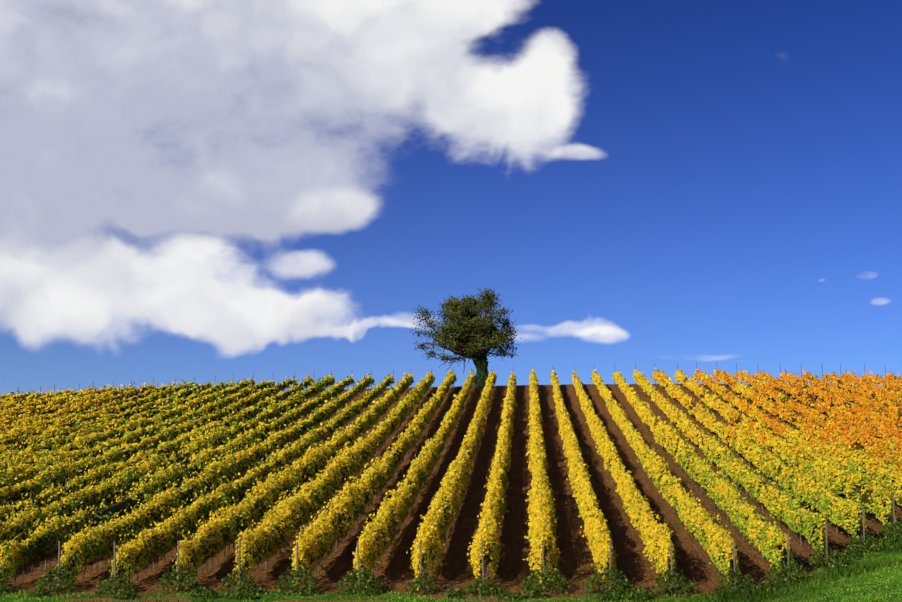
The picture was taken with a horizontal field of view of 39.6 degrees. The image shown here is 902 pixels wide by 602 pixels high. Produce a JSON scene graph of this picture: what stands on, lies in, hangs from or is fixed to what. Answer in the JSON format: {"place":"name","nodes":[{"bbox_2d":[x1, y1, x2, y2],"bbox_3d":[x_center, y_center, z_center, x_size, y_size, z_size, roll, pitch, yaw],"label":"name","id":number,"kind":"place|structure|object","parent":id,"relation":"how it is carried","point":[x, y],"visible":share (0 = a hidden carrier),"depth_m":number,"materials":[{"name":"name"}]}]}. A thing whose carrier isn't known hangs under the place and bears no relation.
{"place":"outdoors","nodes":[
{"label":"outdoors","id":0,"kind":"place"},
{"bbox_2d":[0,384,901,601],"bbox_3d":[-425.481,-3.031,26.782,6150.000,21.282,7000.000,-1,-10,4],"label":"terrain","id":1,"kind":"structure","parent":0,"point":[395,572],"depth_m":63.96,"materials":[{"name":"brown soil"}]},
{"bbox_2d":[0,367,901,591],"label":"vine","id":2,"kind":"object","parent":1,"relation":"on","point":[582,487],"depth_m":79.05,"materials":[{"name":"yellow plant"}]},
{"bbox_2d":[0,521,901,601],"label":"weeds","id":3,"kind":"object","parent":1,"relation":"on","point":[123,593],"visible":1,"depth_m":50.41,"materials":[{"name":"green plant"}]},
{"bbox_2d":[0,540,901,601],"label":"grass","id":4,"kind":"structure","parent":1,"relation":"on","point":[875,565],"depth_m":48.82,"materials":[{"name":"green plant"}]},
{"bbox_2d":[0,363,901,594],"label":"vineyard posts","id":5,"kind":"object","parent":1,"relation":"on","point":[115,589],"visible":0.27,"depth_m":65.36,"materials":[{"name":"brown wood"}]},
{"bbox_2d":[410,287,520,385],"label":"tree","id":6,"kind":"object","parent":1,"relation":"on","point":[453,307],"depth_m":161.45,"materials":[{"name":"green plant"}]},
{"bbox_2d":[0,0,901,396],"label":"sky","id":7,"kind":"structure","parent":0,"point":[201,190],"materials":[{"name":"blue"}]}
]}

